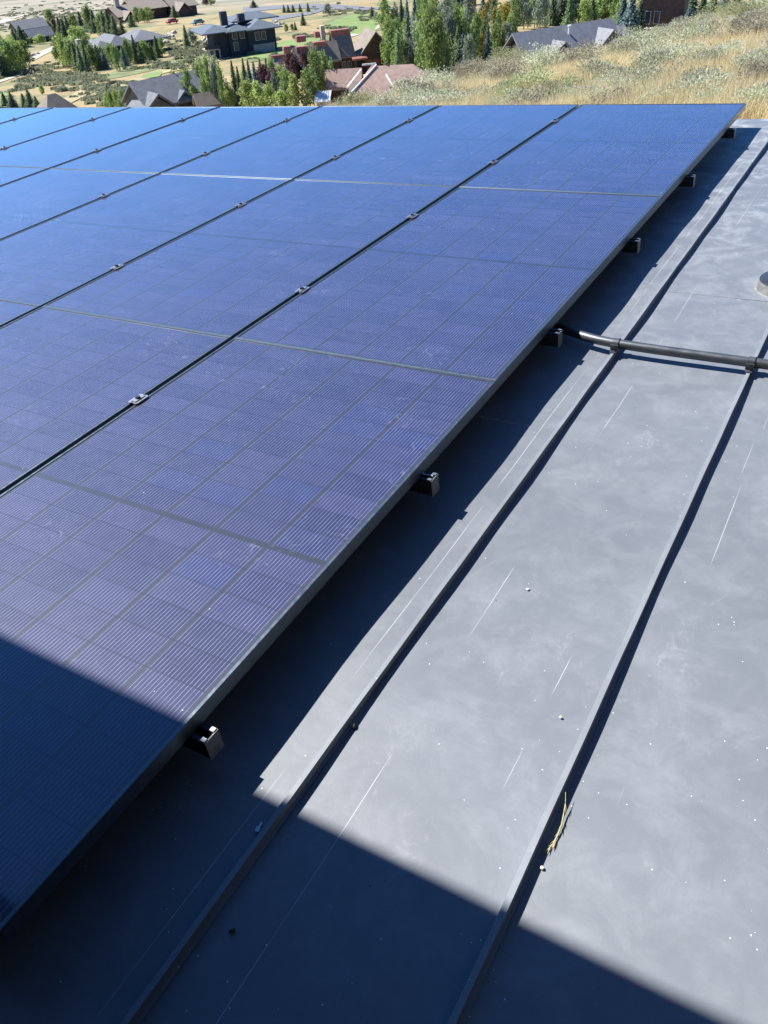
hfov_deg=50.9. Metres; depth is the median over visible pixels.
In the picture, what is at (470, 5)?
cottonwood tree
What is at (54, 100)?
brown roofed house
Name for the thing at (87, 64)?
spruce tree
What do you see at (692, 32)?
sagebrush
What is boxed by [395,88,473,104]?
sagebrush
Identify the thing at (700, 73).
sagebrush
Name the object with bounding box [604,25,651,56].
sagebrush
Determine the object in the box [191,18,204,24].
parked car
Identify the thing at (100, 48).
cottonwood tree
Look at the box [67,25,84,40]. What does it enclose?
cottonwood tree
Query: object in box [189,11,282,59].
dark modern house
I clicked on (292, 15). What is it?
driveway
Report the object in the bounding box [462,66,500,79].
sagebrush
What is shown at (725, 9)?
sagebrush
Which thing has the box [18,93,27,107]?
spruce tree
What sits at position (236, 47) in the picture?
window
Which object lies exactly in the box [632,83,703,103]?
sagebrush
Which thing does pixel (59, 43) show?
cottonwood tree
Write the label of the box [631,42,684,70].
sagebrush
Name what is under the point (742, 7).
sagebrush
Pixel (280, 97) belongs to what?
cottonwood tree
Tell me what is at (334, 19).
rough grass
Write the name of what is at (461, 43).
blue spruce tree
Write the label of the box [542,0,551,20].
cottonwood tree
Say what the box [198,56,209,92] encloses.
cottonwood tree
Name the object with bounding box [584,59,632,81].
sagebrush
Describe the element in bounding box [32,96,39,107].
spruce tree
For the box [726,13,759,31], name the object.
sagebrush
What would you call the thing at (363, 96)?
sagebrush
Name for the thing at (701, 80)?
sagebrush
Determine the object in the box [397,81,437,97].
sagebrush
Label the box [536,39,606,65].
sagebrush
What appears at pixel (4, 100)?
spruce tree
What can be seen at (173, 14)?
spruce tree
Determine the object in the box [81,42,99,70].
cottonwood tree
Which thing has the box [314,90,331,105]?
metal roofed porch
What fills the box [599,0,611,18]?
cottonwood tree
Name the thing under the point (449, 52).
cottonwood tree
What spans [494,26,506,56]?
cottonwood tree
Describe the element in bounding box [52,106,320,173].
solar panel
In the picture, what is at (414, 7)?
blue spruce tree
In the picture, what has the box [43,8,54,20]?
cottonwood tree
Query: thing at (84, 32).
cottonwood tree
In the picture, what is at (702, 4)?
spruce tree
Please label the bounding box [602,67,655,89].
sagebrush
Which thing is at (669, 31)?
sagebrush
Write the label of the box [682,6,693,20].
blue spruce tree
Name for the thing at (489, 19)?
cottonwood tree
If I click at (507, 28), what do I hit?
cottonwood tree
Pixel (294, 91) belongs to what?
cottonwood tree
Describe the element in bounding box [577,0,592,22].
cottonwood tree
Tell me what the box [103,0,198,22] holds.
long brown grey house
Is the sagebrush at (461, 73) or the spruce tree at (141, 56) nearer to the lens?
the sagebrush at (461, 73)
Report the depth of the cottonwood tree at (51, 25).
288.43 m
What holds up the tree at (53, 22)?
on the ground at (208, 13)
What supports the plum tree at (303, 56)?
on the ground at (208, 13)
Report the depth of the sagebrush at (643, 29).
28.17 m
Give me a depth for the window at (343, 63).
132.35 m
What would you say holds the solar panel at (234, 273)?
on the mounting rail at (552, 337)
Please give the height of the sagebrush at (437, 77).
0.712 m
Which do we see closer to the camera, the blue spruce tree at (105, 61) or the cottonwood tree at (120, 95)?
the cottonwood tree at (120, 95)
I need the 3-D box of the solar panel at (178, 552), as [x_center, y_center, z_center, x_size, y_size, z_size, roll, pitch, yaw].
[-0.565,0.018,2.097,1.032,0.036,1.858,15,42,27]
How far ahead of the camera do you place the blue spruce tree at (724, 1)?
197.91 m
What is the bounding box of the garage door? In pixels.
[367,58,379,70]
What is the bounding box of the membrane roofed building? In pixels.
[0,119,767,1023]
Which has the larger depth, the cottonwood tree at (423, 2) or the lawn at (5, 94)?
the cottonwood tree at (423, 2)
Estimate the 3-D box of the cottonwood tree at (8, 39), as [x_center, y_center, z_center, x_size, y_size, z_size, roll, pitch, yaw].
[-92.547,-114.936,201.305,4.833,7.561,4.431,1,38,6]
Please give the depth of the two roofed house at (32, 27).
274.02 m
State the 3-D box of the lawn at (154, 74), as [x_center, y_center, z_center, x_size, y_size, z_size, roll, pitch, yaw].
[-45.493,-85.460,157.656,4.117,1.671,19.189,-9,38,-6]
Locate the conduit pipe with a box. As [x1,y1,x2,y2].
[552,323,767,373]
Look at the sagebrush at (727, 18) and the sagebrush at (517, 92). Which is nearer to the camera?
the sagebrush at (517, 92)
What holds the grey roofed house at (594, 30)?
on the ground at (208, 13)
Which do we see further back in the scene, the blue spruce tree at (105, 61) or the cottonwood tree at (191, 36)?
the cottonwood tree at (191, 36)
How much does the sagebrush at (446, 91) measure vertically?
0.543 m
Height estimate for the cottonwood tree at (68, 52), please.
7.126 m
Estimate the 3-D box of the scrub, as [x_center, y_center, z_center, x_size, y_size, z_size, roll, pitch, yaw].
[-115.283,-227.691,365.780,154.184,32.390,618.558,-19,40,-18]
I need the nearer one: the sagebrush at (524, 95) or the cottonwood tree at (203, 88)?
the sagebrush at (524, 95)
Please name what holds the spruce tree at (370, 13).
on the ground at (208, 13)
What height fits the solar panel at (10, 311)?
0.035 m
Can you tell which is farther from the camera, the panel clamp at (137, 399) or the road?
the road
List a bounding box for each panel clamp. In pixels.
[110,264,123,269]
[129,394,147,404]
[235,202,246,206]
[295,286,308,292]
[406,213,417,218]
[488,159,497,163]
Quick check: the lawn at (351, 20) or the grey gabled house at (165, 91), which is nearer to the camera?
the grey gabled house at (165, 91)
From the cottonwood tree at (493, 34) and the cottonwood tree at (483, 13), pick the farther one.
the cottonwood tree at (483, 13)
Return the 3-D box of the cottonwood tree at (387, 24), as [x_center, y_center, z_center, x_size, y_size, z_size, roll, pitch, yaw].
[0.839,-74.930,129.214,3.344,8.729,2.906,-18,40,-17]
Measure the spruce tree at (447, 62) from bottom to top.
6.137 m
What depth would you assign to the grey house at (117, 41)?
200.51 m
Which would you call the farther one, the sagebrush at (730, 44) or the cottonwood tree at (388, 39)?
the cottonwood tree at (388, 39)
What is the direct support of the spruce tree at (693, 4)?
on the ground at (208, 13)
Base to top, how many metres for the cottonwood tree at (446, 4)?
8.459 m
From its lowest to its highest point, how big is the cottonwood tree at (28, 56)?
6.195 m
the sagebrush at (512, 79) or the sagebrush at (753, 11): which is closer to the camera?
the sagebrush at (512, 79)
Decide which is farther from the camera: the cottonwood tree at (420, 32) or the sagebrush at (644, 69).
the cottonwood tree at (420, 32)
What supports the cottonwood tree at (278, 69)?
on the ground at (208, 13)
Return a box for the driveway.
[270,9,323,20]
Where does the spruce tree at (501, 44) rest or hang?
on the ground at (208, 13)
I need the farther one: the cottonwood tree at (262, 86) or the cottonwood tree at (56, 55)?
the cottonwood tree at (56, 55)
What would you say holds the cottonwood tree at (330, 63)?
on the ground at (208, 13)
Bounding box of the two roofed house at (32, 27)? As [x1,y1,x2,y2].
[8,17,54,42]
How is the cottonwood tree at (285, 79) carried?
on the ground at (208, 13)
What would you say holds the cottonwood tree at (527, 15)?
on the ground at (208, 13)
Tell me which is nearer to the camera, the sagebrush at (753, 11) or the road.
the sagebrush at (753, 11)
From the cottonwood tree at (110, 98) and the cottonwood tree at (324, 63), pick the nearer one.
the cottonwood tree at (324, 63)
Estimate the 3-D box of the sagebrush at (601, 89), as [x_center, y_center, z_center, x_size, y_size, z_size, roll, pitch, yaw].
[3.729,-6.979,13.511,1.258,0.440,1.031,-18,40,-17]
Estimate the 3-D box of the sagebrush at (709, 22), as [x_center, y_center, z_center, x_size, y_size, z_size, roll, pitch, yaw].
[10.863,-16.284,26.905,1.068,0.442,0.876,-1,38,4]
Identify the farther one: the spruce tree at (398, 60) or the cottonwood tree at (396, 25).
the cottonwood tree at (396, 25)
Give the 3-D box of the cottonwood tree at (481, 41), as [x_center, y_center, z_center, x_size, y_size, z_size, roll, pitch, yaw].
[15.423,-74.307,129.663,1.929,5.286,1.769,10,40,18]
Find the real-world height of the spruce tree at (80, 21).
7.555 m
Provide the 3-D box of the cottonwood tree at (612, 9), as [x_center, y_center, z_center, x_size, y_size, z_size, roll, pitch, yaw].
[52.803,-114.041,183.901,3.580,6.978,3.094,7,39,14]
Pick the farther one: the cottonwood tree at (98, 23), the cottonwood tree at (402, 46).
the cottonwood tree at (98, 23)
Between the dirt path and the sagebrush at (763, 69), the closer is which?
the sagebrush at (763, 69)
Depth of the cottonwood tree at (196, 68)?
95.80 m
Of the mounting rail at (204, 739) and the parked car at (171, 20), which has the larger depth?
the parked car at (171, 20)
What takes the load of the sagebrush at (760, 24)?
on the ground at (208, 13)
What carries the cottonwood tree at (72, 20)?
on the ground at (208, 13)
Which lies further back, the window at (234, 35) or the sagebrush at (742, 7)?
the window at (234, 35)
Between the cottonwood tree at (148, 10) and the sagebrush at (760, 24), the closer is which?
the sagebrush at (760, 24)
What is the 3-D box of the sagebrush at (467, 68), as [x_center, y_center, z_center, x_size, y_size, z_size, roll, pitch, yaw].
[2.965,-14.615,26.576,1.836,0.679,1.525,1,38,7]
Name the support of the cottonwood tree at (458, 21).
on the ground at (208, 13)
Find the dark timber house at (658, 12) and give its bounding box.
[642,0,688,30]
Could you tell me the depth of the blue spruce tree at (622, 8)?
159.10 m
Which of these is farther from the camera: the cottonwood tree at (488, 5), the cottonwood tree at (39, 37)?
the cottonwood tree at (39, 37)
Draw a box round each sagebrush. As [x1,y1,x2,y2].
[331,87,384,104]
[334,87,378,105]
[367,88,401,105]
[376,92,411,104]
[389,75,439,94]
[389,76,416,92]
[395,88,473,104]
[395,91,441,104]
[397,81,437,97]
[415,66,457,84]
[429,76,462,94]
[437,86,471,95]
[437,87,465,98]
[448,55,491,76]
[452,69,470,78]
[460,82,496,98]
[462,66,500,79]
[465,56,501,69]
[483,96,508,104]
[484,44,529,61]
[486,55,535,82]
[492,79,526,99]
[496,70,531,87]
[497,62,557,91]
[501,85,544,101]
[503,50,535,63]
[503,82,552,104]
[512,81,568,103]
[515,41,565,69]
[515,53,542,65]
[535,79,565,91]
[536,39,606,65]
[540,61,565,69]
[547,81,600,102]
[555,71,593,87]
[555,84,582,93]
[568,52,613,76]
[577,86,632,104]
[579,79,636,98]
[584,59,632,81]
[588,70,620,86]
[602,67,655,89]
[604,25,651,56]
[610,58,704,82]
[624,25,662,37]
[626,33,695,64]
[628,75,665,86]
[631,28,687,42]
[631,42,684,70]
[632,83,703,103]
[635,24,677,39]
[638,34,660,50]
[651,22,672,30]
[666,15,703,34]
[667,18,722,45]
[667,39,705,52]
[668,67,740,98]
[675,64,729,83]
[676,63,716,78]
[677,19,717,34]
[678,41,726,68]
[684,81,732,103]
[689,11,722,21]
[696,32,725,41]
[699,11,719,22]
[699,15,724,26]
[699,15,767,38]
[700,0,740,14]
[708,38,747,56]
[715,40,747,46]
[718,3,738,18]
[719,12,746,29]
[723,0,767,20]
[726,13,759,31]
[726,45,767,70]
[728,80,767,117]
[732,5,767,23]
[737,49,767,74]
[738,56,767,84]
[744,0,767,9]
[751,3,767,25]
[751,42,767,54]
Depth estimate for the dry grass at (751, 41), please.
15.21 m
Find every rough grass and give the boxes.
[103,35,276,78]
[239,35,328,61]
[323,13,380,34]
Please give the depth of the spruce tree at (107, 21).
266.57 m
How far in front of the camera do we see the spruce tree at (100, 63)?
182.06 m
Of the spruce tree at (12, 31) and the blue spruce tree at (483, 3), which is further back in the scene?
the spruce tree at (12, 31)
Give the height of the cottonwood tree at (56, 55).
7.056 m
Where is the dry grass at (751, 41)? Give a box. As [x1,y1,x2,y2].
[319,0,767,118]
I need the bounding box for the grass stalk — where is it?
[542,792,566,853]
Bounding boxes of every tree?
[0,39,22,73]
[0,55,17,77]
[0,93,9,107]
[5,34,25,62]
[7,36,25,69]
[7,93,19,107]
[9,28,20,40]
[16,26,33,46]
[17,40,35,65]
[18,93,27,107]
[24,89,33,107]
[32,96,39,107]
[33,34,45,43]
[38,85,44,94]
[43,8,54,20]
[44,19,53,37]
[49,34,62,64]
[50,18,57,35]
[54,33,71,67]
[55,16,62,36]
[60,19,70,38]
[62,35,76,68]
[63,15,69,34]
[67,13,77,29]
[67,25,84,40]
[70,43,79,70]
[72,34,79,47]
[74,26,90,39]
[76,44,84,72]
[77,12,84,27]
[78,34,93,65]
[81,4,92,31]
[81,42,92,72]
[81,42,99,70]
[88,10,97,33]
[93,10,101,35]
[93,45,109,70]
[97,46,106,58]
[99,11,106,34]
[100,50,111,67]
[103,91,109,106]
[104,9,111,33]
[104,41,120,66]
[106,90,115,106]
[108,14,121,35]
[110,43,124,71]
[111,88,119,106]
[117,87,125,106]
[118,20,127,34]
[120,46,132,66]
[121,36,133,62]
[126,15,139,27]
[130,35,139,62]
[132,6,140,22]
[134,44,146,63]
[137,7,148,22]
[139,38,152,60]
[143,6,153,21]
[147,42,158,60]
[153,36,162,57]
[157,36,165,55]
[169,5,179,17]
[179,64,194,103]
[181,25,190,46]
[187,27,197,44]
[188,85,200,106]
[194,59,199,75]
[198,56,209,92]
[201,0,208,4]
[202,54,214,91]
[208,59,219,96]
[210,54,218,77]
[216,63,228,106]
[223,78,236,106]
[227,89,235,106]
[230,58,238,106]
[235,66,248,106]
[236,78,257,106]
[241,59,246,81]
[246,60,252,83]
[249,0,256,7]
[249,79,263,105]
[251,61,259,84]
[253,83,272,102]
[257,81,277,105]
[258,62,272,84]
[265,67,281,89]
[267,57,275,69]
[269,89,291,105]
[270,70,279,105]
[276,64,282,87]
[278,49,295,73]
[279,63,296,105]
[285,72,304,105]
[289,54,304,82]
[299,48,307,69]
[299,67,319,105]
[300,13,306,25]
[305,44,327,90]
[318,48,329,88]
[323,3,331,14]
[328,56,333,68]
[368,6,374,17]
[375,0,394,30]
[376,33,384,65]
[379,13,395,64]
[381,27,394,64]
[389,5,399,27]
[390,30,408,64]
[392,16,401,35]
[392,31,405,64]
[398,0,404,32]
[400,18,406,36]
[403,0,411,23]
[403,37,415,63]
[404,13,415,63]
[409,0,417,24]
[409,16,423,66]
[410,6,423,40]
[413,9,428,69]
[416,0,428,11]
[418,0,427,16]
[422,1,440,73]
[427,0,440,17]
[427,11,449,72]
[428,2,434,18]
[434,1,439,19]
[436,0,453,23]
[436,35,451,75]
[443,9,455,67]
[445,31,452,61]
[449,25,461,70]
[452,0,467,54]
[452,38,460,70]
[454,33,465,68]
[460,13,471,44]
[462,0,476,17]
[462,5,472,24]
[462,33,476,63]
[470,8,481,53]
[470,19,480,64]
[475,32,484,62]
[478,0,489,15]
[478,4,490,37]
[479,17,490,58]
[481,25,494,65]
[485,1,490,11]
[486,9,490,33]
[488,0,497,19]
[489,6,501,27]
[490,22,501,60]
[491,10,503,43]
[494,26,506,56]
[496,27,504,57]
[499,2,510,25]
[502,21,514,40]
[505,13,517,33]
[509,0,525,26]
[518,0,534,28]
[528,0,541,27]
[532,0,550,28]
[541,0,561,25]
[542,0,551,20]
[556,0,565,24]
[557,0,572,19]
[559,0,577,25]
[573,0,582,21]
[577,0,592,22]
[584,0,599,20]
[595,0,607,19]
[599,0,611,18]
[608,0,620,19]
[611,0,627,23]
[613,0,628,24]
[616,0,643,33]
[635,1,648,31]
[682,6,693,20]
[687,0,701,17]
[696,0,712,16]
[707,0,720,14]
[718,0,730,8]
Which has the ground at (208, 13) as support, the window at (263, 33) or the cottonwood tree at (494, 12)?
the cottonwood tree at (494, 12)
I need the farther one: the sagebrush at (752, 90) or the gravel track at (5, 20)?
the gravel track at (5, 20)
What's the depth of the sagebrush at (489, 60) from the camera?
27.43 m
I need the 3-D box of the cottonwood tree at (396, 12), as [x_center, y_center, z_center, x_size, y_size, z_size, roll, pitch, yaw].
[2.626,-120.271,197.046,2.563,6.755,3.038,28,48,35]
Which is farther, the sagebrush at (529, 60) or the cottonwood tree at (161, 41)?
the cottonwood tree at (161, 41)
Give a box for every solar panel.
[0,106,217,167]
[0,107,52,123]
[0,107,129,149]
[0,166,48,185]
[0,168,158,239]
[0,173,291,306]
[0,299,39,326]
[0,306,230,494]
[0,338,495,940]
[44,179,455,339]
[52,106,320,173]
[162,105,438,179]
[235,187,662,389]
[296,104,578,188]
[459,103,745,202]
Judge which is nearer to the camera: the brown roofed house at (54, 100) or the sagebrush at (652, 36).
the sagebrush at (652, 36)
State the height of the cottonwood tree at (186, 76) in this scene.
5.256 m
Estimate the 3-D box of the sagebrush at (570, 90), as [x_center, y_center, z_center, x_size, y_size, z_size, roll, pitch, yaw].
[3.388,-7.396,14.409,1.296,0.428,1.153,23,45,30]
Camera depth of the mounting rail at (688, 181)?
4.00 m
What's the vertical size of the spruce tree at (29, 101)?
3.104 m
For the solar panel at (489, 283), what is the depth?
3.13 m
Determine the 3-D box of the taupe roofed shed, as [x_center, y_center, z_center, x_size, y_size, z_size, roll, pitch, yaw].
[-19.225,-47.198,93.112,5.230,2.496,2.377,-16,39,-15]
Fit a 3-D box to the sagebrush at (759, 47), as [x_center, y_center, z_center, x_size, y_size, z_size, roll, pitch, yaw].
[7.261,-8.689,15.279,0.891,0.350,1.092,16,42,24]
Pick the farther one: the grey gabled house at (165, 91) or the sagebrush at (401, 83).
the grey gabled house at (165, 91)
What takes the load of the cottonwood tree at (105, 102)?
on the ground at (208, 13)
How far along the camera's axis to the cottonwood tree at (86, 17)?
294.52 m
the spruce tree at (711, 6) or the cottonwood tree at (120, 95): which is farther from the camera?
the spruce tree at (711, 6)
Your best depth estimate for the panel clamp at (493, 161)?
4.45 m
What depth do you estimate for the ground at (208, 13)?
289.05 m
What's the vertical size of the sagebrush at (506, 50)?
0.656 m
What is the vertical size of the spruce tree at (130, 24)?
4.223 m
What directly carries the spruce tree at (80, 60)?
on the ground at (208, 13)
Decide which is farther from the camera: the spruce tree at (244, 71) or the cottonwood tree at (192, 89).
the spruce tree at (244, 71)
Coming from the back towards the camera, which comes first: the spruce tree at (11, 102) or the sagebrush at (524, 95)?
the spruce tree at (11, 102)
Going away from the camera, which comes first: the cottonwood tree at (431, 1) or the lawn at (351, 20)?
the cottonwood tree at (431, 1)
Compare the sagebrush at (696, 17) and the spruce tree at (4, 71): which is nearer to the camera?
the sagebrush at (696, 17)
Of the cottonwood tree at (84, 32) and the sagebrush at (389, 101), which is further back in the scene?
the cottonwood tree at (84, 32)
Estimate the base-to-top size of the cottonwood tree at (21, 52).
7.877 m
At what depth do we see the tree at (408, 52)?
124.94 m
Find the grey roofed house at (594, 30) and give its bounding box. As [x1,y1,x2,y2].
[500,18,629,54]
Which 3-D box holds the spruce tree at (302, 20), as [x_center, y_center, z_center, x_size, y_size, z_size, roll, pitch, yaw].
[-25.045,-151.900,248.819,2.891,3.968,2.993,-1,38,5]
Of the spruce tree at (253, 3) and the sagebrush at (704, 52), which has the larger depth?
the spruce tree at (253, 3)
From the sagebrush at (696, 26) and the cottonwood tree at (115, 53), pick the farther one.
the cottonwood tree at (115, 53)
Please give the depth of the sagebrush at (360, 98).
20.77 m
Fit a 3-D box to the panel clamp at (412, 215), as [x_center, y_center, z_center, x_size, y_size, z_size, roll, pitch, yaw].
[0.134,-1.412,3.839,0.040,0.013,0.062,13,41,26]
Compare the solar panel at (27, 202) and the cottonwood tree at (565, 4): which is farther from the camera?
the cottonwood tree at (565, 4)
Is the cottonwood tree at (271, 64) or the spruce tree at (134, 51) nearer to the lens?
the cottonwood tree at (271, 64)
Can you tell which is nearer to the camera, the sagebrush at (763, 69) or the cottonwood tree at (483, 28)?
the sagebrush at (763, 69)
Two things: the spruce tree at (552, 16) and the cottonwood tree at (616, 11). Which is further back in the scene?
the spruce tree at (552, 16)
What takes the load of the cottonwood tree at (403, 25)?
on the ground at (208, 13)
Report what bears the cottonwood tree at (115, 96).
on the ground at (208, 13)
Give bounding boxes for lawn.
[0,92,7,106]
[140,70,162,77]
[246,37,319,59]
[325,14,378,33]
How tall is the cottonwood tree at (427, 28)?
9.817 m
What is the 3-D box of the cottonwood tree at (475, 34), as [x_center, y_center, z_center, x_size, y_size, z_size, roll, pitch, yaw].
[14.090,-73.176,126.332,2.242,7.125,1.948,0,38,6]
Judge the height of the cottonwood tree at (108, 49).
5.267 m
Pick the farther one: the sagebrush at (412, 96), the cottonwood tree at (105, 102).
the cottonwood tree at (105, 102)
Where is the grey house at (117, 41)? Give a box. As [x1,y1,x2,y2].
[75,29,169,62]
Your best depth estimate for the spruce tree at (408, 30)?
126.94 m
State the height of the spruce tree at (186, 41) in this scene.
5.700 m
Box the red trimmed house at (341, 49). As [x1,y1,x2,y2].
[268,25,383,77]
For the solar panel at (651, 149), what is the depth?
4.41 m
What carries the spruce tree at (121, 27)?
on the ground at (208, 13)
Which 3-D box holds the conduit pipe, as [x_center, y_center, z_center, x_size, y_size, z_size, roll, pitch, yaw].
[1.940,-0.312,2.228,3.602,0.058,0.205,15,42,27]
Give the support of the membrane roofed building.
on the ground at (208, 13)
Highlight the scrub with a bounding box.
[0,0,378,106]
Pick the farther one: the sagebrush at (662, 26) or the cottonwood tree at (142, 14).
the cottonwood tree at (142, 14)
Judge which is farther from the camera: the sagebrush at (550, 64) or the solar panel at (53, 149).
the sagebrush at (550, 64)
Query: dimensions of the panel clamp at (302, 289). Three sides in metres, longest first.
0.062 x 0.040 x 0.013 m
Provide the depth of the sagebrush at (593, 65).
18.70 m
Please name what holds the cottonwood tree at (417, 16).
on the ground at (208, 13)
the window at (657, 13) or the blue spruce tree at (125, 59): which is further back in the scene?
the blue spruce tree at (125, 59)
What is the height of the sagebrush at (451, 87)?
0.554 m
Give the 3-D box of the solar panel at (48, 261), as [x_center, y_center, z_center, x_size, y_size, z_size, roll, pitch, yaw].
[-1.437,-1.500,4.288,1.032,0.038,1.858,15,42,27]
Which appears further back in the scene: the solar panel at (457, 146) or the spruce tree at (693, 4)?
the spruce tree at (693, 4)
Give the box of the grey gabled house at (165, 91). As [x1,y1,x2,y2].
[121,70,207,106]
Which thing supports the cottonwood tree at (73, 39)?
on the ground at (208, 13)
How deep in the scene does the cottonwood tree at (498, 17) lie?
149.05 m
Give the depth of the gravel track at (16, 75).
182.40 m
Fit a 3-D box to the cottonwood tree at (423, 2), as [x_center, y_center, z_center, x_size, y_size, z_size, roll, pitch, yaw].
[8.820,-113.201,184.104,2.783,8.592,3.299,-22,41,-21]
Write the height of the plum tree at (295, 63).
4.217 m
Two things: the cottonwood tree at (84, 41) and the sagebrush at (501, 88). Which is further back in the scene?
the cottonwood tree at (84, 41)
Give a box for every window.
[232,32,237,39]
[233,42,238,50]
[239,32,244,38]
[255,32,259,40]
[261,31,265,39]
[342,61,345,68]
[644,11,650,23]
[653,11,659,23]
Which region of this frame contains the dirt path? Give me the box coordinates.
[64,56,234,102]
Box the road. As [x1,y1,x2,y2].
[243,4,391,11]
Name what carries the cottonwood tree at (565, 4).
on the ground at (208, 13)
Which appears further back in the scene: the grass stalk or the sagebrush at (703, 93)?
the sagebrush at (703, 93)
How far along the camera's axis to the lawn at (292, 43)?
188.30 m
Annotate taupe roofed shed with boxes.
[193,88,237,106]
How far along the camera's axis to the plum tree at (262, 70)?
114.53 m
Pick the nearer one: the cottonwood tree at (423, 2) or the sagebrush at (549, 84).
the sagebrush at (549, 84)
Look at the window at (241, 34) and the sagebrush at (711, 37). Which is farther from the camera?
the window at (241, 34)
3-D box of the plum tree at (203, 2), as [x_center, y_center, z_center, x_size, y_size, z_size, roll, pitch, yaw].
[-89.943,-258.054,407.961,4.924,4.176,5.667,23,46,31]
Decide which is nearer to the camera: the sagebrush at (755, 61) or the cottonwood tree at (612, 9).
the sagebrush at (755, 61)
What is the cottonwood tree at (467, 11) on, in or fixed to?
on the ground at (208, 13)
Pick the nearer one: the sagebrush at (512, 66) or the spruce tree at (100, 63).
the sagebrush at (512, 66)
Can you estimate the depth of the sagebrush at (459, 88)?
20.38 m
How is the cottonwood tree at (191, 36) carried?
on the ground at (208, 13)
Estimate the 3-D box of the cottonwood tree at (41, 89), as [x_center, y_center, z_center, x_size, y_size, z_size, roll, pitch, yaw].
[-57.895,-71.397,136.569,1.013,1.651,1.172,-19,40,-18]
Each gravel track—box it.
[0,14,23,22]
[0,69,30,81]
[29,46,53,60]
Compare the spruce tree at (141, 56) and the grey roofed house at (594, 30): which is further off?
the spruce tree at (141, 56)
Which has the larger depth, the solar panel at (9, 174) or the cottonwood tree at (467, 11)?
the cottonwood tree at (467, 11)
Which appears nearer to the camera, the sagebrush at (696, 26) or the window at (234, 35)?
the sagebrush at (696, 26)
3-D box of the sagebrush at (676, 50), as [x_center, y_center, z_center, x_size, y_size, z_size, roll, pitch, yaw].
[6.447,-10.563,18.514,1.675,0.656,1.656,-32,46,-31]
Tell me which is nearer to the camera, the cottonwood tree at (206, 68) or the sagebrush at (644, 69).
the sagebrush at (644, 69)
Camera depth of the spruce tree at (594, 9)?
190.24 m
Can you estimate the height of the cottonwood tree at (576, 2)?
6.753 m
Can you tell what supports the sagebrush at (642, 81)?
on the ground at (208, 13)
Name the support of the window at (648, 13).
in the dark timber house at (658, 12)
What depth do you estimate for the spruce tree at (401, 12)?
200.51 m
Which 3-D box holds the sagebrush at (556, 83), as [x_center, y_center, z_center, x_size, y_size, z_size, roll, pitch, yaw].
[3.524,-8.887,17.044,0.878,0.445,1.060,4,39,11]
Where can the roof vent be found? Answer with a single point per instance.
(761, 286)
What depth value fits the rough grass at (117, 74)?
170.31 m
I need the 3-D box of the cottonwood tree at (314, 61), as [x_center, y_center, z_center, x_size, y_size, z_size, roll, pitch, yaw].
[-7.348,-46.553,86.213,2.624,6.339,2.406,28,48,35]
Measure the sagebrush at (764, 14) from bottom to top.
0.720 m
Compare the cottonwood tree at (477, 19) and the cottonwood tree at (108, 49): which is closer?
the cottonwood tree at (477, 19)
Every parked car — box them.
[165,18,177,23]
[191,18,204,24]
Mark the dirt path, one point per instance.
(70, 99)
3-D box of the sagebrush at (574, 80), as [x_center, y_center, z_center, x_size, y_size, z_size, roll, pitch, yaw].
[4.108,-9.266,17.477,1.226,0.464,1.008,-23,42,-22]
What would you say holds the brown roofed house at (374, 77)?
on the ground at (208, 13)
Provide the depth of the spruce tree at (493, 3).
222.71 m
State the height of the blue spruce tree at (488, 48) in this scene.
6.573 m
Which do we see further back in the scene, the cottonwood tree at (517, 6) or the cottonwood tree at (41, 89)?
the cottonwood tree at (517, 6)
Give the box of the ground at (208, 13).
[0,0,761,107]
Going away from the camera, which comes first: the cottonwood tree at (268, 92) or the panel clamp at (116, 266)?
the panel clamp at (116, 266)
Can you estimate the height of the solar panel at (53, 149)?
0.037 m
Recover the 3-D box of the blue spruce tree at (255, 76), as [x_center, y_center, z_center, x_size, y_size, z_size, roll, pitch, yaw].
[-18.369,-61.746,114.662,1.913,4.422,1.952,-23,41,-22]
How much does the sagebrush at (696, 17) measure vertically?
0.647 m
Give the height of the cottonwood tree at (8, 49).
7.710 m
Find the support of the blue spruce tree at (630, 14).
on the ground at (208, 13)
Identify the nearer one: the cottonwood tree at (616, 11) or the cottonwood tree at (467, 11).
the cottonwood tree at (467, 11)
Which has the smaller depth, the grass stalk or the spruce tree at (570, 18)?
the grass stalk
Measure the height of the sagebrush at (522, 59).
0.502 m
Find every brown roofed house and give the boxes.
[36,93,76,107]
[325,62,433,103]
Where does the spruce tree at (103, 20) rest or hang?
on the ground at (208, 13)
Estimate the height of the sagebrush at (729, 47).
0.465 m
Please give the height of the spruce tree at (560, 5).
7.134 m
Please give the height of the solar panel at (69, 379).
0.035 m
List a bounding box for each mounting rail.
[183,722,223,760]
[409,471,438,496]
[538,328,562,347]
[620,238,640,253]
[678,174,695,187]
[721,127,735,138]
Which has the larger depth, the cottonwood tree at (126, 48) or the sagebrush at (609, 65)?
the cottonwood tree at (126, 48)
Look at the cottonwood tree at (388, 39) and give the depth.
127.79 m
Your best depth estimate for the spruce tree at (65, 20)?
290.59 m
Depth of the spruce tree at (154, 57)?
190.41 m
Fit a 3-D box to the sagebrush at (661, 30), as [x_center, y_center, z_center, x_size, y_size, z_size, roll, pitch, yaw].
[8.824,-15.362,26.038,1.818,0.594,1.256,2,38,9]
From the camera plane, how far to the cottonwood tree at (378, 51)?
132.40 m
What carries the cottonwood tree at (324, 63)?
on the ground at (208, 13)
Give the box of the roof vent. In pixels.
[754,271,767,297]
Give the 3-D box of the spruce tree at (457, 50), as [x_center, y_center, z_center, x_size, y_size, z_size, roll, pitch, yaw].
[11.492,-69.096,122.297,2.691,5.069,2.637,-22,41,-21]

